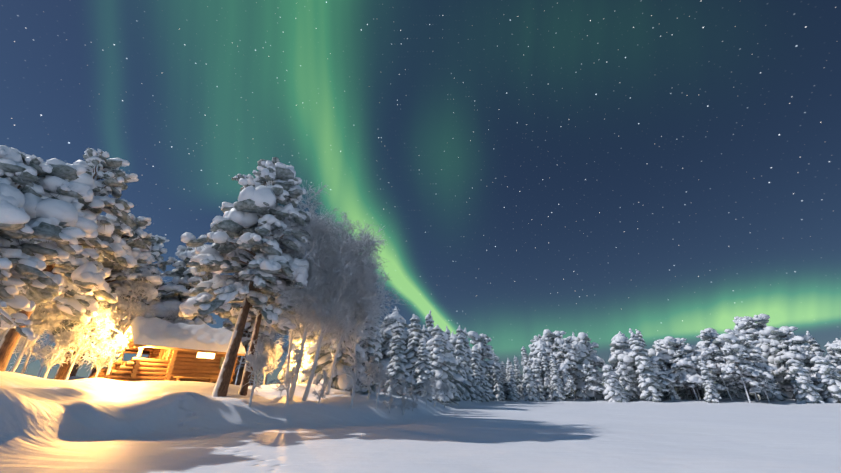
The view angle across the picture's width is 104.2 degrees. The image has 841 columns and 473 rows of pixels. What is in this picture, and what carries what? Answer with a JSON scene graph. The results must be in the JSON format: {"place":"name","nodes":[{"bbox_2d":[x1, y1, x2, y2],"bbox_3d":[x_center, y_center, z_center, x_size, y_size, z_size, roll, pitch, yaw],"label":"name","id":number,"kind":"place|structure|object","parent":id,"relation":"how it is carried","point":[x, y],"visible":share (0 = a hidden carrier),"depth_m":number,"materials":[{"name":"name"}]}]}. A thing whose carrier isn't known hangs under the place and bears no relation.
{"place":"outdoors","nodes":[
{"label":"outdoors","id":0,"kind":"place"},
{"bbox_2d":[0,371,840,472],"bbox_3d":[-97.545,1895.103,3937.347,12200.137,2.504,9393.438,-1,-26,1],"label":"ground snow","id":1,"kind":"structure","parent":0,"point":[75,424],"depth_m":10.57,"materials":[{"name":"white snow"}]},
{"bbox_2d":[0,307,69,345],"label":"birch tree","id":2,"kind":"object","parent":1,"relation":"on","point":[30,319],"visible":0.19,"depth_m":15.71,"materials":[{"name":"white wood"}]},
{"bbox_2d":[13,310,57,373],"bbox_3d":[-20.827,5.163,17.384,3.381,5.264,2.641,-3,-26,6],"label":"rime shrub","id":3,"kind":"object","parent":1,"relation":"on","point":[31,345],"visible":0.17,"depth_m":16.94,"materials":[{"name":"white wood"}]},
{"bbox_2d":[8,317,66,376],"bbox_3d":[-24.061,6.878,20.858,2.813,5.265,2.528,5,-26,-10],"label":"rime shrub","id":4,"kind":"object","parent":1,"relation":"on","point":[49,338],"visible":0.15,"depth_m":20.85,"materials":[{"name":"white wood"}]},
{"bbox_2d":[10,274,73,371],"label":"birch tree","id":5,"kind":"object","parent":1,"relation":"on","point":[16,364],"visible":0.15,"depth_m":15.95,"materials":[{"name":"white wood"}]},
{"bbox_2d":[0,145,97,340],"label":"pine tree","id":6,"kind":"object","parent":1,"relation":"on","point":[37,195],"visible":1,"depth_m":11.43,"materials":[{"name":"white plant"}]},
{"bbox_2d":[33,323,89,378],"bbox_3d":[-17.322,5.582,15.776,1.576,3.339,1.639,8,-27,-17],"label":"rime shrub","id":7,"kind":"object","parent":1,"relation":"on","point":[71,338],"visible":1,"depth_m":15.80,"materials":[{"name":"white wood"}]},
{"bbox_2d":[48,326,88,376],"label":"pine tree","id":8,"kind":"object","parent":1,"relation":"on","point":[74,370],"depth_m":25.17,"materials":[{"name":"plant"}]},
{"bbox_2d":[0,148,138,370],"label":"pine tree","id":9,"kind":"object","parent":1,"relation":"on","point":[79,271],"visible":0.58,"depth_m":15.81,"materials":[{"name":"white plant"}]},
{"bbox_2d":[16,213,162,379],"bbox_3d":[-18.694,3.095,18.865,5.582,10.705,6.072,-1,-26,1],"label":"pine tree","id":10,"kind":"object","parent":1,"relation":"on","point":[141,242],"visible":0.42,"depth_m":19.68,"materials":[{"name":"white plant"}]},
{"bbox_2d":[64,296,116,379],"bbox_3d":[-17.089,5.423,17.069,2.210,4.602,2.459,18,-31,-33],"label":"rime shrub","id":11,"kind":"object","parent":1,"relation":"on","point":[95,320],"visible":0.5,"depth_m":16.84,"materials":[{"name":"white wood"}]},
{"bbox_2d":[85,318,123,371],"bbox_3d":[-17.930,6.332,18.848,2.100,4.372,2.336,-16,-30,29],"label":"rime shrub","id":12,"kind":"object","parent":1,"relation":"on","point":[112,335],"visible":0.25,"depth_m":18.72,"materials":[{"name":"white wood"}]},
{"bbox_2d":[85,328,128,377],"bbox_3d":[-16.785,6.437,17.573,1.561,3.307,1.623,9,-27,-19],"label":"rime shrub","id":13,"kind":"object","parent":1,"relation":"on","point":[117,345],"visible":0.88,"depth_m":17.60,"materials":[{"name":"white wood"}]},
{"bbox_2d":[87,263,168,373],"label":"birch tree","id":14,"kind":"object","parent":1,"relation":"on","point":[144,287],"visible":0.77,"depth_m":18.95,"materials":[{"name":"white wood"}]},
{"bbox_2d":[84,231,171,376],"bbox_3d":[-21.581,4.730,23.719,5.831,11.701,6.099,-1,-26,1],"label":"pine tree","id":15,"kind":"object","parent":1,"relation":"on","point":[156,250],"visible":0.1,"depth_m":25.70,"materials":[{"name":"white plant"}]},
{"bbox_2d":[88,316,245,383],"bbox_3d":[-14.349,7.015,19.134,4.180,4.059,6.222,-18,-31,32],"label":"log cabin","id":16,"kind":"object","parent":1,"relation":"on","point":[182,352],"visible":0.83,"depth_m":18.13,"materials":[{"name":"brown wood"}]},
{"bbox_2d":[164,299,193,324],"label":"rime shrub","id":17,"kind":"object","parent":1,"relation":"on","point":[176,319],"visible":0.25,"depth_m":22.38,"materials":[{"name":"grey wood"}]},
{"bbox_2d":[144,244,219,324],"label":"pine tree","id":18,"kind":"object","parent":1,"relation":"on","point":[174,291],"visible":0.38,"depth_m":25.31,"materials":[{"name":"white plant"}]},
{"bbox_2d":[230,352,256,385],"bbox_3d":[-17.272,12.495,30.062,4.851,3.827,3.520,-21,-33,36],"label":"hut","id":19,"kind":"object","parent":1,"relation":"on","point":[236,372],"visible":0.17,"depth_m":29.38,"materials":[{"name":"brown wood"}]},
{"bbox_2d":[178,157,312,396],"bbox_3d":[-8.858,1.662,17.525,6.275,13.388,6.618,-1,-26,1],"label":"pine tree","id":20,"kind":"object","parent":1,"relation":"on","point":[259,195],"visible":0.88,"depth_m":16.14,"materials":[{"name":"white plant"}]},
{"bbox_2d":[218,309,273,384],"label":"pine tree","id":21,"kind":"object","parent":1,"relation":"on","point":[247,332],"visible":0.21,"depth_m":27.03,"materials":[{"name":"plant"}]},
{"bbox_2d":[234,339,275,406],"bbox_3d":[-6.967,5.693,13.466,1.475,2.983,1.780,0,-26,0],"label":"rime bush","id":22,"kind":"object","parent":1,"relation":"on","point":[257,364],"visible":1,"depth_m":13.72,"materials":[{"name":"white wood"}]},
{"bbox_2d":[251,335,270,383],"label":"birch tree","id":23,"kind":"object","parent":1,"relation":"on","point":[263,345],"visible":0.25,"depth_m":24.09,"materials":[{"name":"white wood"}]},
{"bbox_2d":[213,219,312,395],"bbox_3d":[-8.397,3.224,17.540,4.998,10.458,4.107,21,-33,-37],"label":"pine tree","id":24,"kind":"object","parent":1,"relation":"on","point":[243,389],"visible":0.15,"depth_m":16.88,"materials":[{"name":"white plant"}]},
{"bbox_2d":[260,338,283,384],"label":"birch tree","id":25,"kind":"object","parent":1,"relation":"on","point":[274,349],"visible":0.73,"depth_m":22.17,"materials":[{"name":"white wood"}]},
{"bbox_2d":[257,323,288,384],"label":"rime shrub","id":26,"kind":"object","parent":1,"relation":"on","point":[272,330],"visible":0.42,"depth_m":26.21,"materials":[{"name":"white wood"}]},
{"bbox_2d":[256,240,323,384],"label":"birch tree","id":27,"kind":"object","parent":1,"relation":"on","point":[289,352],"depth_m":18.87,"materials":[{"name":"grey plant"}]},
{"bbox_2d":[269,345,312,405],"bbox_3d":[-5.672,6.376,14.761,1.205,2.855,2.047,-10,-27,19],"label":"rime bush","id":28,"kind":"object","parent":1,"relation":"on","point":[297,355],"visible":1,"depth_m":14.75,"materials":[{"name":"white wood"}]},
{"bbox_2d":[278,315,319,383],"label":"spruce tree","id":29,"kind":"object","parent":1,"relation":"on","point":[295,343],"visible":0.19,"depth_m":22.15,"materials":[{"name":"white plant"}]},
{"bbox_2d":[249,180,362,398],"bbox_3d":[-6.936,2.725,18.931,7.656,12.552,7.817,-1,-26,1],"label":"birch tree","id":30,"kind":"object","parent":1,"relation":"on","point":[316,228],"visible":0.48,"depth_m":17.92,"materials":[{"name":"grey wood"}]},
{"bbox_2d":[313,366,329,403],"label":"tree","id":31,"kind":"object","parent":1,"relation":"on","point":[321,394],"visible":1,"depth_m":14.80,"materials":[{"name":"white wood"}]},
{"bbox_2d":[277,211,386,400],"bbox_3d":[-5.185,3.730,18.231,6.100,10.357,5.999,9,-27,-18],"label":"birch tree","id":32,"kind":"object","parent":1,"relation":"on","point":[326,327],"visible":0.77,"depth_m":18.09,"materials":[{"name":"grey wood"}]},
{"bbox_2d":[300,237,366,393],"bbox_3d":[-5.296,5.207,22.325,4.238,11.164,3.897,-18,-29,40],"label":"spruce tree","id":33,"kind":"object","parent":1,"relation":"on","point":[340,380],"visible":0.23,"depth_m":20.38,"materials":[{"name":"white plant"}]},
{"bbox_2d":[288,227,410,394],"bbox_3d":[-3.783,3.465,18.657,6.693,10.580,5.912,-1,-26,1],"label":"birch tree","id":34,"kind":"object","parent":1,"relation":"on","point":[364,302],"visible":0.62,"depth_m":17.93,"materials":[{"name":"grey wood"}]},
{"bbox_2d":[314,258,391,390],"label":"birch tree","id":35,"kind":"object","parent":1,"relation":"on","point":[355,337],"visible":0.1,"depth_m":19.59,"materials":[{"name":"white wood"}]},
{"bbox_2d":[341,350,372,407],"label":"tree","id":36,"kind":"object","parent":1,"relation":"on","point":[359,359],"visible":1,"depth_m":15.60,"materials":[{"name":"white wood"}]},
{"bbox_2d":[358,300,377,393],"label":"spruce tree","id":37,"kind":"object","parent":1,"relation":"on","point":[369,354],"visible":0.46,"depth_m":23.32,"materials":[{"name":"white plant"}]},
{"bbox_2d":[361,353,381,398],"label":"tree","id":38,"kind":"object","parent":1,"relation":"on","point":[370,367],"visible":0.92,"depth_m":17.88,"materials":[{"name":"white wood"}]},
{"bbox_2d":[372,312,383,386],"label":"spruce tree","id":39,"kind":"object","parent":1,"relation":"on","point":[378,353],"visible":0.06,"depth_m":31.33,"materials":[{"name":"white plant"}]},
{"bbox_2d":[370,360,397,409],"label":"tree","id":40,"kind":"object","parent":1,"relation":"on","point":[378,377],"visible":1,"depth_m":16.36,"materials":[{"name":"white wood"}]},
{"bbox_2d":[382,377,397,412],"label":"tree","id":41,"kind":"object","parent":1,"relation":"on","point":[392,399],"visible":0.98,"depth_m":16.36,"materials":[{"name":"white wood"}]},
{"bbox_2d":[379,309,410,387],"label":"spruce tree","id":42,"kind":"object","parent":1,"relation":"on","point":[383,348],"visible":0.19,"depth_m":37.54,"materials":[{"name":"white plant"}]},
{"bbox_2d":[386,321,409,395],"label":"spruce tree","id":43,"kind":"object","parent":1,"relation":"on","point":[396,366],"visible":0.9,"depth_m":24.86,"materials":[{"name":"white plant"}]},
{"bbox_2d":[396,373,414,414],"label":"tree","id":44,"kind":"object","parent":1,"relation":"on","point":[403,407],"visible":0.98,"depth_m":17.50,"materials":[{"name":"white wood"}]},
{"bbox_2d":[404,314,422,392],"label":"spruce tree","id":45,"kind":"object","parent":1,"relation":"on","point":[413,345],"visible":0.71,"depth_m":35.40,"materials":[{"name":"white plant"}]},
{"bbox_2d":[412,338,433,402],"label":"spruce tree","id":46,"kind":"object","parent":1,"relation":"on","point":[423,369],"visible":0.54,"depth_m":26.29,"materials":[{"name":"white plant"}]},
{"bbox_2d":[419,379,433,405],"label":"tree","id":47,"kind":"object","parent":1,"relation":"on","point":[429,388],"visible":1,"depth_m":22.01,"materials":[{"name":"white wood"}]},
{"bbox_2d":[425,310,433,334],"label":"spruce tree","id":48,"kind":"object","parent":1,"relation":"on","point":[429,321],"visible":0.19,"depth_m":41.70,"materials":[{"name":"white plant"}]},
{"bbox_2d":[422,376,442,406],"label":"birch tree","id":49,"kind":"object","parent":1,"relation":"on","point":[433,382],"visible":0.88,"depth_m":24.65,"materials":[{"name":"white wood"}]},
{"bbox_2d":[414,329,463,406],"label":"spruce tree","id":50,"kind":"object","parent":1,"relation":"on","point":[456,380],"visible":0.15,"depth_m":33.75,"materials":[{"name":"white plant"}]},
{"bbox_2d":[429,324,454,405],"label":"spruce tree","id":51,"kind":"object","parent":1,"relation":"on","point":[440,364],"visible":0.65,"depth_m":32.72,"materials":[{"name":"white plant"}]},
{"bbox_2d":[440,378,455,407],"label":"birch tree","id":52,"kind":"object","parent":1,"relation":"on","point":[443,387],"visible":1,"depth_m":27.01,"materials":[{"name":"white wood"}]},
{"bbox_2d":[455,325,468,400],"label":"spruce tree","id":53,"kind":"object","parent":1,"relation":"on","point":[460,353],"visible":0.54,"depth_m":43.02,"materials":[{"name":"white plant"}]},
{"bbox_2d":[462,328,477,402],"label":"spruce tree","id":54,"kind":"object","parent":1,"relation":"on","point":[469,393],"visible":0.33,"depth_m":45.14,"materials":[{"name":"white plant"}]},
{"bbox_2d":[470,346,483,402],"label":"spruce tree","id":55,"kind":"object","parent":1,"relation":"on","point":[475,362],"visible":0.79,"depth_m":48.29,"materials":[{"name":"white plant"}]},
{"bbox_2d":[467,331,500,384],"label":"spruce tree","id":56,"kind":"object","parent":1,"relation":"on","point":[481,341],"visible":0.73,"depth_m":54.72,"materials":[{"name":"white plant"}]},
{"bbox_2d":[477,361,490,401],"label":"spruce tree","id":57,"kind":"object","parent":1,"relation":"on","point":[485,395],"visible":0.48,"depth_m":50.20,"materials":[{"name":"white plant"}]},
{"bbox_2d":[480,360,495,400],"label":"spruce tree","id":58,"kind":"object","parent":1,"relation":"on","point":[492,396],"visible":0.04,"depth_m":51.43,"materials":[{"name":"white plant"}]},
{"bbox_2d":[492,349,504,400],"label":"spruce tree","id":59,"kind":"object","parent":1,"relation":"on","point":[498,390],"visible":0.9,"depth_m":55.47,"materials":[{"name":"white plant"}]},
{"bbox_2d":[499,362,508,399],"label":"spruce tree","id":60,"kind":"object","parent":1,"relation":"on","point":[502,370],"visible":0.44,"depth_m":60.53,"materials":[{"name":"white plant"}]},
{"bbox_2d":[507,369,517,401],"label":"spruce tree","id":61,"kind":"object","parent":1,"relation":"on","point":[512,390],"visible":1,"depth_m":57.14,"materials":[{"name":"white plant"}]},
{"bbox_2d":[514,357,524,398],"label":"spruce tree","id":62,"kind":"object","parent":1,"relation":"on","point":[519,377],"visible":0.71,"depth_m":64.71,"materials":[{"name":"white plant"}]},
{"bbox_2d":[521,346,528,382],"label":"spruce tree","id":63,"kind":"object","parent":1,"relation":"on","point":[524,358],"visible":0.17,"depth_m":74.92,"materials":[{"name":"white plant"}]},
{"bbox_2d":[522,366,538,401],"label":"spruce tree","id":64,"kind":"object","parent":1,"relation":"on","point":[530,392],"visible":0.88,"depth_m":59.26,"materials":[{"name":"white plant"}]},
{"bbox_2d":[530,361,546,400],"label":"spruce tree","id":65,"kind":"object","parent":1,"relation":"on","point":[541,397],"visible":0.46,"depth_m":61.45,"materials":[{"name":"white plant"}]},
{"bbox_2d":[534,358,545,395],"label":"spruce tree","id":66,"kind":"object","parent":1,"relation":"on","point":[537,369],"visible":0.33,"depth_m":62.50,"materials":[{"name":"white plant"}]},
{"bbox_2d":[539,345,554,399],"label":"spruce tree","id":67,"kind":"object","parent":1,"relation":"on","point":[545,371],"visible":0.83,"depth_m":62.09,"materials":[{"name":"white plant"}]},
{"bbox_2d":[532,342,563,389],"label":"spruce tree","id":68,"kind":"object","parent":1,"relation":"on","point":[536,353],"visible":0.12,"depth_m":67.03,"materials":[{"name":"white plant"}]},
{"bbox_2d":[549,353,566,400],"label":"spruce tree","id":69,"kind":"object","parent":1,"relation":"on","point":[552,356],"visible":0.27,"depth_m":60.05,"materials":[{"name":"white plant"}]},
{"bbox_2d":[551,359,565,400],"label":"spruce tree","id":70,"kind":"object","parent":1,"relation":"on","point":[558,386],"visible":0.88,"depth_m":58.97,"materials":[{"name":"white plant"}]},
{"bbox_2d":[542,329,575,377],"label":"snow-covered tree","id":71,"kind":"object","parent":1,"relation":"on","point":[550,336],"visible":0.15,"depth_m":70.34,"materials":[{"name":"white snow"}]},
{"bbox_2d":[553,336,584,398],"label":"pine tree","id":72,"kind":"object","parent":1,"relation":"on","point":[565,347],"visible":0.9,"depth_m":62.20,"materials":[{"name":"white plant"}]},
{"bbox_2d":[562,369,576,400],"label":"spruce tree","id":73,"kind":"object","parent":1,"relation":"on","point":[567,380],"visible":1,"depth_m":58.62,"materials":[{"name":"white plant"}]},
{"bbox_2d":[571,342,604,399],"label":"spruce tree","id":74,"kind":"object","parent":1,"relation":"on","point":[583,358],"visible":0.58,"depth_m":61.15,"materials":[{"name":"white plant"}]},
{"bbox_2d":[577,332,607,380],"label":"spruce tree","id":75,"kind":"object","parent":1,"relation":"on","point":[583,339],"visible":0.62,"depth_m":64.96,"materials":[{"name":"white plant"}]},
{"bbox_2d":[581,364,603,400],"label":"pine tree","id":76,"kind":"object","parent":1,"relation":"on","point":[590,374],"visible":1,"depth_m":58.27,"materials":[{"name":"white plant"}]},
{"bbox_2d":[602,363,630,401],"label":"spruce tree","id":77,"kind":"object","parent":1,"relation":"on","point":[614,391],"visible":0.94,"depth_m":54.99,"materials":[{"name":"white plant"}]},
{"bbox_2d":[616,361,637,400],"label":"spruce tree","id":78,"kind":"object","parent":1,"relation":"on","point":[625,381],"visible":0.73,"depth_m":56.72,"materials":[{"name":"white plant"}]},
{"bbox_2d":[608,331,666,400],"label":"spruce tree","id":79,"kind":"object","parent":1,"relation":"on","point":[621,349],"visible":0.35,"depth_m":60.42,"materials":[{"name":"white plant"}]},
{"bbox_2d":[629,328,662,401],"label":"spruce tree","id":80,"kind":"object","parent":1,"relation":"on","point":[647,383],"visible":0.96,"depth_m":53.53,"materials":[{"name":"white plant"}]},
{"bbox_2d":[635,329,664,399],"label":"spruce tree","id":81,"kind":"object","parent":1,"relation":"on","point":[640,335],"visible":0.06,"depth_m":57.30,"materials":[{"name":"white plant"}]},
{"bbox_2d":[637,356,675,397],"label":"pine tree","id":82,"kind":"object","parent":1,"relation":"on","point":[653,360],"visible":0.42,"depth_m":53.77,"materials":[{"name":"white plant"}]},
{"bbox_2d":[661,362,679,399],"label":"spruce tree","id":83,"kind":"object","parent":1,"relation":"on","point":[672,394],"visible":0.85,"depth_m":53.65,"materials":[{"name":"white plant"}]},
{"bbox_2d":[647,336,696,390],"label":"pine tree","id":84,"kind":"object","parent":1,"relation":"on","point":[659,352],"visible":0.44,"depth_m":56.64,"materials":[{"name":"white plant"}]},
{"bbox_2d":[676,386,691,398],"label":"spruce tree","id":85,"kind":"object","parent":1,"relation":"on","point":[681,392],"visible":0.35,"depth_m":57.18,"materials":[{"name":"green plant"}]},
{"bbox_2d":[662,338,712,399],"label":"pine tree","id":86,"kind":"object","parent":1,"relation":"on","point":[677,349],"visible":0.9,"depth_m":53.98,"materials":[{"name":"white plant"}]},
{"bbox_2d":[688,356,728,390],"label":"pine tree","id":87,"kind":"object","parent":1,"relation":"on","point":[713,376],"visible":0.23,"depth_m":51.85,"materials":[{"name":"white plant"}]},
{"bbox_2d":[698,359,719,402],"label":"spruce tree","id":88,"kind":"object","parent":1,"relation":"on","point":[712,395],"visible":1,"depth_m":49.35,"materials":[{"name":"white plant"}]},
{"bbox_2d":[696,328,727,363],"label":"spruce tree","id":89,"kind":"object","parent":1,"relation":"on","point":[708,337],"visible":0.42,"depth_m":59.31,"materials":[{"name":"white plant"}]},
{"bbox_2d":[695,346,743,400],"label":"pine tree","id":90,"kind":"object","parent":1,"relation":"on","point":[709,353],"visible":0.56,"depth_m":52.06,"materials":[{"name":"white plant"}]},
{"bbox_2d":[717,363,742,398],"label":"spruce tree","id":91,"kind":"object","parent":1,"relation":"on","point":[735,394],"visible":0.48,"depth_m":53.11,"materials":[{"name":"white plant"}]},
{"bbox_2d":[732,377,752,399],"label":"spruce tree","id":92,"kind":"object","parent":1,"relation":"on","point":[740,389],"visible":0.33,"depth_m":52.98,"materials":[{"name":"grey plant"}]},
{"bbox_2d":[717,344,773,402],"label":"pine tree","id":93,"kind":"object","parent":1,"relation":"on","point":[735,354],"visible":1,"depth_m":48.92,"materials":[{"name":"white plant"}]},
{"bbox_2d":[716,333,777,400],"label":"pine tree","id":94,"kind":"object","parent":1,"relation":"on","point":[748,343],"visible":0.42,"depth_m":50.83,"materials":[{"name":"white plant"}]},
{"bbox_2d":[724,328,782,364],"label":"snow-covered tree","id":95,"kind":"object","parent":1,"relation":"on","point":[750,332],"visible":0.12,"depth_m":59.63,"materials":[{"name":"white snow"}]},
{"bbox_2d":[749,363,780,402],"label":"pine tree","id":96,"kind":"object","parent":1,"relation":"on","point":[766,384],"visible":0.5,"depth_m":47.77,"materials":[{"name":"white plant"}]},
{"bbox_2d":[733,314,808,363],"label":"snow-covered tree","id":97,"kind":"object","parent":1,"relation":"on","point":[745,323],"visible":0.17,"depth_m":60.78,"materials":[{"name":"white snow"}]},
{"bbox_2d":[755,361,787,400],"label":"spruce tree","id":98,"kind":"object","parent":1,"relation":"on","point":[782,396],"visible":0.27,"depth_m":49.40,"materials":[{"name":"white plant"}]},
{"bbox_2d":[755,334,795,398],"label":"spruce tree","id":99,"kind":"object","parent":1,"relation":"on","point":[786,386],"visible":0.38,"depth_m":53.90,"materials":[{"name":"white plant"}]},
{"bbox_2d":[763,326,817,382],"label":"pine tree","id":100,"kind":"object","parent":1,"relation":"on","point":[783,339],"visible":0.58,"depth_m":53.03,"materials":[{"name":"white plant"}]},
{"bbox_2d":[786,357,825,403],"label":"spruce tree","id":101,"kind":"object","parent":1,"relation":"on","point":[806,390],"visible":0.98,"depth_m":46.18,"materials":[{"name":"white plant"}]},
{"bbox_2d":[788,346,823,400],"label":"spruce tree","id":102,"kind":"object","parent":1,"relation":"on","point":[792,349],"visible":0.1,"depth_m":50.13,"materials":[{"name":"white plant"}]},
{"bbox_2d":[792,344,823,384],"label":"spruce tree","id":103,"kind":"object","parent":1,"relation":"on","point":[807,354],"visible":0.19,"depth_m":50.73,"materials":[{"name":"white plant"}]},
{"bbox_2d":[806,331,824,356],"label":"spruce tree","id":104,"kind":"object","parent":1,"relation":"on","point":[814,345],"visible":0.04,"depth_m":56.04,"materials":[{"name":"white plant"}]},
{"bbox_2d":[810,354,840,402],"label":"spruce tree","id":105,"kind":"object","parent":1,"relation":"on","point":[828,376],"visible":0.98,"depth_m":45.73,"materials":[{"name":"white plant"}]},
{"bbox_2d":[824,352,840,374],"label":"spruce tree","id":106,"kind":"object","parent":1,"relation":"on","point":[834,360],"visible":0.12,"depth_m":49.46,"materials":[{"name":"white plant"}]},
{"bbox_2d":[828,343,840,373],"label":"spruce tree","id":107,"kind":"object","parent":1,"relation":"on","point":[836,348],"visible":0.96,"depth_m":48.30,"materials":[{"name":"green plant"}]},
{"bbox_2d":[0,0,840,393],"label":"sky","id":108,"kind":"structure","parent":0,"point":[600,169],"materials":[{"name":"blue"}]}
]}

